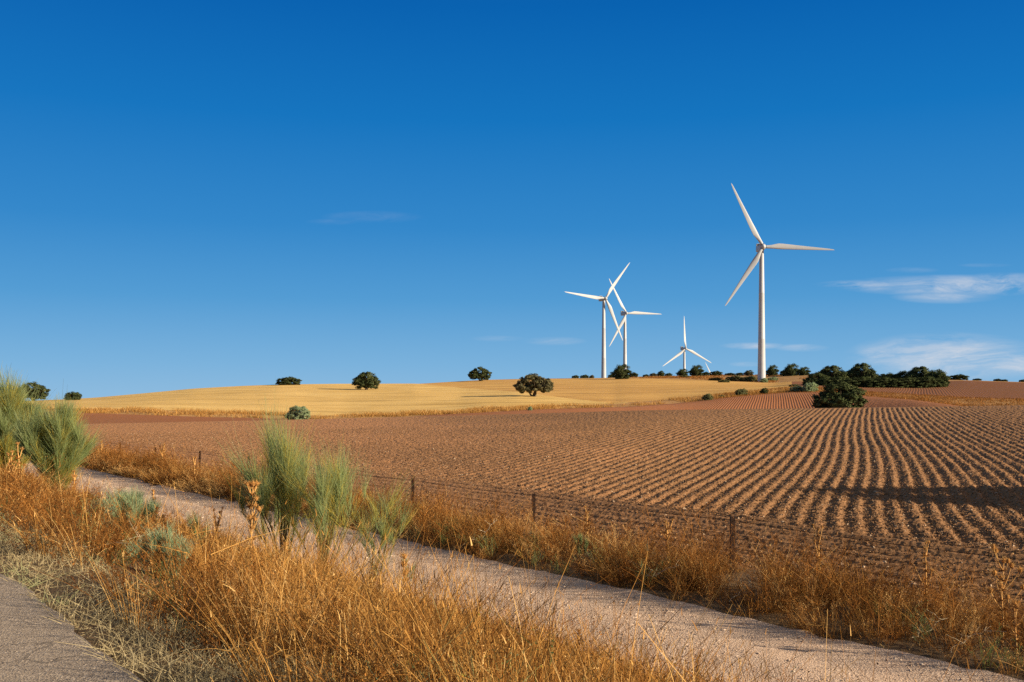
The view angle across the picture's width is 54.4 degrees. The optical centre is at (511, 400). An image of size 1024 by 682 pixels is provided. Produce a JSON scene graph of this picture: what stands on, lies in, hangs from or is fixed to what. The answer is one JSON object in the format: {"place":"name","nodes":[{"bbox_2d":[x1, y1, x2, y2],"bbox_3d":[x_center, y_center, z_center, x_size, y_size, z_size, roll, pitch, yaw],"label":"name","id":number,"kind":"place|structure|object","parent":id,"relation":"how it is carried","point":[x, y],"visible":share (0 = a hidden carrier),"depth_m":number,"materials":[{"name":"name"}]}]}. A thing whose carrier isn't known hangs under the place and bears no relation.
{"place":"outdoors","nodes":[
{"label":"outdoors","id":0,"kind":"place"},
{"bbox_2d":[0,574,142,681],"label":"road","id":1,"kind":"structure","parent":0,"point":[33,648],"depth_m":6.55,"materials":[{"name":"grey asphalt"}]},
{"bbox_2d":[0,505,652,681],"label":"roadside slope","id":2,"kind":"structure","parent":0,"point":[68,596],"depth_m":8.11,"materials":[{"name":"beige plant"}]},
{"bbox_2d":[0,399,19,449],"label":"broom shrub","id":3,"kind":"object","parent":2,"relation":"on","point":[4,435],"visible":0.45,"depth_m":32.88,"materials":[{"name":"green plant"}]},
{"bbox_2d":[6,450,18,478],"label":"thistle","id":4,"kind":"object","parent":2,"relation":"on","point":[7,453],"visible":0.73,"depth_m":25.00,"materials":[{"name":"beige plant"}]},
{"bbox_2d":[8,442,25,475],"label":"thistle","id":5,"kind":"object","parent":2,"relation":"on","point":[21,448],"visible":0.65,"depth_m":25.55,"materials":[{"name":"beige plant"}]},
{"bbox_2d":[0,361,57,473],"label":"broom shrub","id":6,"kind":"object","parent":2,"relation":"on","point":[12,396],"visible":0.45,"depth_m":33.37,"materials":[{"name":"green plant"}]},
{"bbox_2d":[2,379,106,490],"bbox_3d":[-13.602,1.166,29.550,2.866,3.636,2.746,0,0,0],"label":"broom shrub","id":7,"kind":"object","parent":2,"relation":"on","point":[61,435],"visible":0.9,"depth_m":29.20,"materials":[{"name":"green plant"}]},
{"bbox_2d":[69,470,77,492],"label":"thistle","id":8,"kind":"object","parent":2,"relation":"on","point":[74,475],"visible":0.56,"depth_m":25.37,"materials":[{"name":"beige plant"}]},
{"bbox_2d":[80,499,114,537],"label":"broom shrub","id":9,"kind":"object","parent":2,"relation":"on","point":[113,508],"visible":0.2,"depth_m":15.05,"materials":[{"name":"green plant"}]},
{"bbox_2d":[90,483,162,533],"bbox_3d":[-6.884,1.976,17.693,1.192,1.103,0.977,0,0,-44],"label":"broom shrub","id":10,"kind":"object","parent":2,"relation":"on","point":[137,501],"visible":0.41,"depth_m":17.64,"materials":[{"name":"green plant"}]},
{"bbox_2d":[83,521,204,547],"bbox_3d":[-4.276,1.592,11.788,1.687,0.324,0.349,0,0,16],"label":"dead branch","id":11,"kind":"object","parent":2,"relation":"on","point":[140,540],"visible":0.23,"depth_m":11.80,"materials":[{"name":"brown wood"}]},
{"bbox_2d":[153,506,159,529],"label":"thistle","id":12,"kind":"object","parent":2,"relation":"on","point":[156,516],"visible":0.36,"depth_m":17.48,"materials":[{"name":"brown plant"}]},
{"bbox_2d":[122,519,193,579],"bbox_3d":[-3.863,1.667,10.974,0.842,0.769,0.633,0,0,0],"label":"broom shrub","id":13,"kind":"object","parent":2,"relation":"on","point":[158,538],"visible":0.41,"depth_m":10.92,"materials":[{"name":"green plant"}]},
{"bbox_2d":[186,511,216,555],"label":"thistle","id":14,"kind":"object","parent":2,"relation":"on","point":[193,525],"visible":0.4,"depth_m":15.41,"materials":[{"name":"brown plant"}]},
{"bbox_2d":[211,507,223,546],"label":"thistle","id":15,"kind":"object","parent":2,"relation":"on","point":[220,513],"visible":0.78,"depth_m":16.04,"materials":[{"name":"brown plant"}]},
{"bbox_2d":[244,479,262,563],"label":"thistle","id":16,"kind":"object","parent":2,"relation":"on","point":[253,485],"visible":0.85,"depth_m":14.79,"materials":[{"name":"beige plant"}]},
{"bbox_2d":[232,458,280,559],"bbox_3d":[-4.845,2.159,19.268,1.109,2.237,1.194,0,0,-29],"label":"thistle","id":17,"kind":"object","parent":2,"relation":"on","point":[276,521],"visible":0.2,"depth_m":19.15,"materials":[{"name":"brown plant"}]},
{"bbox_2d":[206,381,360,568],"bbox_3d":[-4.028,1.366,17.596,2.806,3.576,2.023,0,0,0],"label":"broom shrub","id":18,"kind":"object","parent":2,"relation":"on","point":[274,468],"visible":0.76,"depth_m":17.33,"materials":[{"name":"green plant"}]},
{"bbox_2d":[255,432,416,577],"bbox_3d":[-3.062,1.830,17.013,1.876,2.842,2.508,0,0,41],"label":"broom shrub","id":19,"kind":"object","parent":2,"relation":"on","point":[337,496],"visible":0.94,"depth_m":16.71,"materials":[{"name":"green plant"}]},
{"bbox_2d":[337,475,422,590],"bbox_3d":[-2.112,2.173,15.597,1.605,2.117,0.887,0,0,31],"label":"broom shrub","id":20,"kind":"object","parent":2,"relation":"on","point":[381,532],"visible":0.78,"depth_m":15.44,"materials":[{"name":"green plant"}]},
{"bbox_2d":[398,552,410,597],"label":"thistle","id":21,"kind":"object","parent":2,"relation":"on","point":[404,556],"visible":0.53,"depth_m":13.10,"materials":[{"name":"brown plant"}]},
{"bbox_2d":[0,453,1023,681],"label":"dry grass","id":22,"kind":"structure","parent":2,"relation":"on","point":[463,649],"depth_m":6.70,"materials":[{"name":"plant"}]},
{"bbox_2d":[29,384,627,415],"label":"stubble field","id":23,"kind":"structure","parent":0,"point":[332,399],"depth_m":340.71,"materials":[{"name":"yellow plant"}]},
{"bbox_2d":[16,382,50,400],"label":"oak tree","id":24,"kind":"object","parent":23,"relation":"on","point":[43,392],"visible":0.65,"depth_m":408.19,"materials":[{"name":"green plant"}]},
{"bbox_2d":[63,391,81,399],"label":"oak tree","id":25,"kind":"object","parent":23,"relation":"on","point":[74,395],"visible":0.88,"depth_m":392.09,"materials":[{"name":"green plant"}]},
{"bbox_2d":[275,376,301,384],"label":"oak tree","id":26,"kind":"object","parent":23,"relation":"on","point":[291,380],"visible":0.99,"depth_m":480.59,"materials":[{"name":"green plant"}]},
{"bbox_2d":[351,371,379,389],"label":"oak tree","id":27,"kind":"object","parent":23,"relation":"on","point":[366,380],"visible":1,"depth_m":427.97,"materials":[{"name":"green plant"}]},
{"bbox_2d":[512,373,553,396],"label":"oak tree","id":28,"kind":"object","parent":23,"relation":"on","point":[536,383],"visible":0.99,"depth_m":355.04,"materials":[{"name":"green plant"}]},
{"bbox_2d":[42,392,956,423],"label":"red field","id":29,"kind":"structure","parent":0,"point":[785,400],"depth_m":254.53,"materials":[{"name":"soil"}]},
{"bbox_2d":[284,405,310,419],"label":"shrub","id":30,"kind":"object","parent":29,"relation":"on","point":[300,412],"visible":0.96,"depth_m":208.31,"materials":[{"name":"green plant"}]},
{"bbox_2d":[701,393,713,399],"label":"shrub","id":31,"kind":"object","parent":29,"relation":"on","point":[707,397],"visible":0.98,"depth_m":314.11,"materials":[{"name":"green plant"}]},
{"bbox_2d":[811,380,867,407],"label":"oak tree","id":32,"kind":"object","parent":29,"relation":"on","point":[846,395],"visible":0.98,"depth_m":213.04,"materials":[{"name":"green plant"}]},
{"bbox_2d":[0,0,1023,400],"label":"sky","id":33,"kind":"structure","parent":0,"point":[194,194],"materials":[{"name":"blue"}]},
{"bbox_2d":[21,461,1023,681],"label":"path","id":34,"kind":"structure","parent":0,"point":[864,662],"depth_m":15.87,"materials":[{"name":"beige gravel"}]},
{"bbox_2d":[400,558,415,583],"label":"thistle","id":35,"kind":"object","parent":34,"relation":"on","point":[410,570],"visible":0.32,"depth_m":19.02,"materials":[{"name":"brown plant"}]},
{"bbox_2d":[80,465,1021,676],"bbox_3d":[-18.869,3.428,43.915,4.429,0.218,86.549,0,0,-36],"label":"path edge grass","id":36,"kind":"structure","parent":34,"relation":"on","point":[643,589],"depth_m":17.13,"materials":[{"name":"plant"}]},
{"bbox_2d":[42,386,1023,418],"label":"grass bank","id":37,"kind":"structure","parent":0,"point":[617,405],"depth_m":256.84,"materials":[{"name":"plant"}]},
{"bbox_2d":[734,388,747,394],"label":"shrub","id":38,"kind":"object","parent":37,"relation":"on","point":[744,391],"visible":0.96,"depth_m":331.33,"materials":[{"name":"green plant"}]},
{"bbox_2d":[759,387,768,393],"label":"shrub","id":39,"kind":"object","parent":37,"relation":"on","point":[764,390],"visible":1,"depth_m":334.95,"materials":[{"name":"green plant"}]},
{"bbox_2d":[789,386,802,391],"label":"shrub","id":40,"kind":"object","parent":37,"relation":"on","point":[796,388],"visible":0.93,"depth_m":338.66,"materials":[{"name":"green plant"}]},
{"bbox_2d":[802,382,818,391],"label":"shrub","id":41,"kind":"object","parent":37,"relation":"on","point":[809,387],"visible":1,"depth_m":334.96,"materials":[{"name":"green plant"}]},
{"bbox_2d":[712,386,1023,405],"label":"hedge grass","id":42,"kind":"structure","parent":37,"relation":"on","point":[950,398],"depth_m":281.83,"materials":[{"name":"plant"}]},
{"bbox_2d":[77,405,1023,613],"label":"ploughed field","id":43,"kind":"structure","parent":0,"point":[892,415],"depth_m":48.44,"materials":[{"name":"soil"}]},
{"bbox_2d":[77,464,1023,679],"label":"field margin","id":44,"kind":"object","parent":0,"point":[899,646],"visible":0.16,"depth_m":16.17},
{"bbox_2d":[159,443,165,469],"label":"thistle","id":45,"kind":"object","parent":44,"relation":"on","point":[162,450],"visible":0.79,"depth_m":45.36,"materials":[{"name":"beige plant"}]},
{"bbox_2d":[192,456,198,487],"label":"thistle","id":46,"kind":"object","parent":44,"relation":"on","point":[194,471],"visible":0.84,"depth_m":39.48,"materials":[{"name":"beige plant"}]},
{"bbox_2d":[0,456,1023,681],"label":"green weeds","id":47,"kind":"object","parent":44,"relation":"on","point":[536,559],"visible":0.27,"depth_m":12.79,"materials":[{"name":"green plant"}]},
{"bbox_2d":[78,434,1023,677],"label":"margin grass","id":48,"kind":"structure","parent":44,"relation":"on","point":[857,629],"depth_m":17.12,"materials":[{"name":"plant"}]},
{"bbox_2d":[91,438,1023,611],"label":"wire fence","id":49,"kind":"object","parent":44,"relation":"on","point":[732,519],"visible":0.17,"depth_m":20.27,"materials":[{"name":"metal"}]},
{"bbox_2d":[573,532,588,561],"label":"broom shrub","id":50,"kind":"object","parent":44,"relation":"on","point":[580,536],"visible":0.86,"depth_m":20.99,"materials":[{"name":"green plant"}]},
{"bbox_2d":[583,506,591,550],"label":"thistle","id":51,"kind":"object","parent":44,"relation":"on","point":[587,516],"visible":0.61,"depth_m":22.87,"materials":[{"name":"brown plant"}]},
{"bbox_2d":[634,563,677,583],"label":"dead branch","id":52,"kind":"object","parent":44,"relation":"on","point":[658,573],"visible":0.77,"depth_m":18.11,"materials":[{"name":"brown wood"}]},
{"bbox_2d":[663,518,673,558],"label":"thistle","id":53,"kind":"object","parent":44,"relation":"on","point":[666,527],"visible":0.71,"depth_m":20.28,"materials":[{"name":"brown plant"}]},
{"bbox_2d":[729,575,753,601],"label":"dead branch","id":54,"kind":"object","parent":44,"relation":"on","point":[741,586],"visible":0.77,"depth_m":16.86,"materials":[{"name":"brown wood"}]},
{"bbox_2d":[812,524,823,577],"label":"thistle","id":55,"kind":"object","parent":44,"relation":"on","point":[818,534],"visible":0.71,"depth_m":18.31,"materials":[{"name":"brown plant"}]},
{"bbox_2d":[914,539,933,609],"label":"thistle","id":56,"kind":"object","parent":44,"relation":"on","point":[925,556],"visible":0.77,"depth_m":16.23,"materials":[{"name":"brown plant"}]},
{"bbox_2d":[910,610,946,637],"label":"dead branch","id":57,"kind":"object","parent":44,"relation":"on","point":[929,626],"visible":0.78,"depth_m":14.30,"materials":[{"name":"brown wood"}]},
{"bbox_2d":[946,626,1005,652],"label":"dead branch","id":58,"kind":"object","parent":44,"relation":"on","point":[969,636],"visible":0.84,"depth_m":13.48,"materials":[{"name":"brown wood"}]},
{"bbox_2d":[986,542,1023,645],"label":"thistle","id":59,"kind":"object","parent":44,"relation":"on","point":[1000,586],"visible":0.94,"depth_m":13.97,"materials":[{"name":"brown plant"}]},
{"bbox_2d":[1002,591,1023,664],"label":"thistle","id":60,"kind":"object","parent":44,"relation":"on","point":[1015,604],"visible":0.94,"depth_m":12.99,"materials":[{"name":"brown plant"}]},
{"bbox_2d":[423,378,791,402],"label":"brown stubble field","id":61,"kind":"structure","parent":0,"point":[610,390],"depth_m":445.35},
{"bbox_2d":[467,366,491,380],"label":"oak tree","id":62,"kind":"object","parent":61,"relation":"on","point":[479,375],"visible":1,"depth_m":572.86,"materials":[{"name":"green plant"}]},
{"bbox_2d":[610,364,631,378],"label":"oak tree","id":63,"kind":"object","parent":61,"relation":"on","point":[619,372],"visible":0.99,"depth_m":591.13,"materials":[{"name":"green plant"}]},
{"bbox_2d":[760,378,767,382],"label":"shrub","id":64,"kind":"object","parent":61,"relation":"on","point":[763,380],"visible":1,"depth_m":557.68,"materials":[{"name":"green plant"}]},
{"bbox_2d":[439,375,1007,382],"bbox_3d":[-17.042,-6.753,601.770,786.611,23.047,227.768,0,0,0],"label":"ridge","id":65,"kind":"structure","parent":0,"point":[790,378],"depth_m":613.10,"materials":[{"name":"brown soil"}]},
{"bbox_2d":[630,372,638,376],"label":"oak tree","id":66,"kind":"object","parent":65,"relation":"on","point":[632,374],"visible":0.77,"depth_m":673.48,"materials":[{"name":"green plant"}]},
{"bbox_2d":[657,371,664,376],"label":"oak tree","id":67,"kind":"object","parent":65,"relation":"on","point":[659,374],"visible":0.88,"depth_m":678.74,"materials":[{"name":"green plant"}]},
{"bbox_2d":[676,368,688,375],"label":"oak tree","id":68,"kind":"object","parent":65,"relation":"on","point":[682,372],"visible":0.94,"depth_m":682.20,"materials":[{"name":"green plant"}]},
{"bbox_2d":[688,364,704,375],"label":"oak tree","id":69,"kind":"object","parent":65,"relation":"on","point":[695,371],"visible":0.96,"depth_m":684.65,"materials":[{"name":"green plant"}]},
{"bbox_2d":[708,377,721,380],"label":"shrub","id":70,"kind":"object","parent":65,"relation":"on","point":[715,379],"visible":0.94,"depth_m":574.81,"materials":[{"name":"green plant"}]},
{"bbox_2d":[710,370,721,375],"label":"oak tree","id":71,"kind":"object","parent":65,"relation":"on","point":[717,373],"visible":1,"depth_m":688.46,"materials":[{"name":"green plant"}]},
{"bbox_2d":[630,374,805,382],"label":"ridge grass","id":72,"kind":"structure","parent":65,"relation":"on","point":[700,377],"depth_m":628.46,"materials":[{"name":"plant"}]},
{"bbox_2d":[726,376,741,380],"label":"shrub","id":73,"kind":"object","parent":65,"relation":"on","point":[734,378],"visible":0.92,"depth_m":572.94,"materials":[{"name":"green plant"}]},
{"bbox_2d":[740,376,757,381],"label":"shrub","id":74,"kind":"object","parent":65,"relation":"on","point":[751,378],"visible":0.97,"depth_m":569.96,"materials":[{"name":"green plant"}]},
{"bbox_2d":[744,370,753,374],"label":"oak tree","id":75,"kind":"object","parent":65,"relation":"on","point":[749,372],"visible":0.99,"depth_m":692.49,"materials":[{"name":"green plant"}]},
{"bbox_2d":[766,365,778,375],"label":"oak tree","id":76,"kind":"object","parent":65,"relation":"on","point":[771,371],"visible":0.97,"depth_m":679.85,"materials":[{"name":"green plant"}]},
{"bbox_2d":[767,377,778,380],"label":"shrub","id":77,"kind":"object","parent":65,"relation":"on","point":[773,378],"visible":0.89,"depth_m":585.49,"materials":[{"name":"green plant"}]},
{"bbox_2d":[725,183,833,381],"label":"wind turbine","id":78,"kind":"object","parent":65,"relation":"on","point":[761,247],"visible":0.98,"depth_m":562.89,"materials":[{"name":"white paint"}]},
{"bbox_2d":[780,363,798,375],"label":"oak tree","id":79,"kind":"object","parent":65,"relation":"on","point":[789,370],"visible":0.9,"depth_m":657.69,"materials":[{"name":"green plant"}]},
{"bbox_2d":[796,366,810,375],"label":"oak tree","id":80,"kind":"object","parent":65,"relation":"on","point":[801,371],"visible":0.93,"depth_m":642.32,"materials":[{"name":"green plant"}]},
{"bbox_2d":[950,374,968,379],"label":"oak tree","id":81,"kind":"object","parent":65,"relation":"on","point":[959,377],"visible":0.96,"depth_m":590.46,"materials":[{"name":"green plant"}]},
{"bbox_2d":[628,389,1018,402],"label":"pale bank","id":82,"kind":"structure","parent":0,"point":[768,389],"depth_m":315.70,"materials":[{"name":"beige soil"}]},
{"bbox_2d":[792,381,1023,398],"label":"ploughed field","id":83,"kind":"structure","parent":0,"point":[986,389],"depth_m":366.25,"materials":[{"name":"red soil"}]},
{"bbox_2d":[802,372,829,384],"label":"oak tree","id":84,"kind":"object","parent":83,"relation":"on","point":[812,379],"visible":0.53,"depth_m":413.12,"materials":[{"name":"green plant"}]},
{"bbox_2d":[814,376,847,385],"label":"oak tree","id":85,"kind":"object","parent":83,"relation":"on","point":[824,381],"visible":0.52,"depth_m":401.63,"materials":[{"name":"green plant"}]},
{"bbox_2d":[818,365,848,378],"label":"oak tree","id":86,"kind":"object","parent":83,"relation":"on","point":[835,369],"visible":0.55,"depth_m":427.08,"materials":[{"name":"green plant"}]},
{"bbox_2d":[840,376,868,387],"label":"oak tree","id":87,"kind":"object","parent":83,"relation":"on","point":[857,382],"visible":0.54,"depth_m":398.02,"materials":[{"name":"green plant"}]},
{"bbox_2d":[847,363,878,378],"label":"oak tree","id":88,"kind":"object","parent":83,"relation":"on","point":[861,369],"visible":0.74,"depth_m":427.62,"materials":[{"name":"green plant"}]},
{"bbox_2d":[859,376,898,387],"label":"oak tree","id":89,"kind":"object","parent":83,"relation":"on","point":[877,382],"visible":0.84,"depth_m":396.18,"materials":[{"name":"green plant"}]},
{"bbox_2d":[876,373,894,377],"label":"oak tree","id":90,"kind":"object","parent":83,"relation":"on","point":[890,375],"visible":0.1,"depth_m":431.47,"materials":[{"name":"green plant"}]},
{"bbox_2d":[892,371,907,385],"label":"oak tree","id":91,"kind":"object","parent":83,"relation":"on","point":[900,374],"visible":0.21,"depth_m":428.19,"materials":[{"name":"green plant"}]},
{"bbox_2d":[885,377,918,387],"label":"oak tree","id":92,"kind":"object","parent":83,"relation":"on","point":[902,382],"visible":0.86,"depth_m":395.96,"materials":[{"name":"green plant"}]},
{"bbox_2d":[905,366,931,378],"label":"oak tree","id":93,"kind":"object","parent":83,"relation":"on","point":[920,371],"visible":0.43,"depth_m":422.74,"materials":[{"name":"green plant"}]},
{"bbox_2d":[909,376,942,387],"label":"oak tree","id":94,"kind":"object","parent":83,"relation":"on","point":[925,382],"visible":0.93,"depth_m":396.41,"materials":[{"name":"green plant"}]},
{"bbox_2d":[926,369,946,376],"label":"oak tree","id":95,"kind":"object","parent":83,"relation":"on","point":[933,372],"visible":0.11,"depth_m":414.34,"materials":[{"name":"green plant"}]},
{"bbox_2d":[932,371,950,386],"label":"oak tree","id":96,"kind":"object","parent":83,"relation":"on","point":[940,375],"visible":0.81,"depth_m":400.33,"materials":[{"name":"green plant"}]},
{"bbox_3d":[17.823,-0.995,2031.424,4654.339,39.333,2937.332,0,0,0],"label":"hills","id":97,"kind":"structure","parent":0,"visible":0},
{"bbox_2d":[566,263,629,377],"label":"wind turbine","id":98,"kind":"object","parent":97,"relation":"on","point":[603,362],"visible":0.95,"depth_m":868.54,"materials":[{"name":"white paint"}]},
{"bbox_2d":[609,279,658,369],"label":"wind turbine","id":99,"kind":"object","parent":97,"relation":"on","point":[624,314],"visible":0.91,"depth_m":1018.40,"materials":[{"name":"white paint"}]},
{"bbox_2d":[663,319,710,368],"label":"wind turbine","id":100,"kind":"object","parent":97,"relation":"on","point":[682,348],"visible":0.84,"depth_m":1227.98,"materials":[{"name":"white paint"}]}
]}

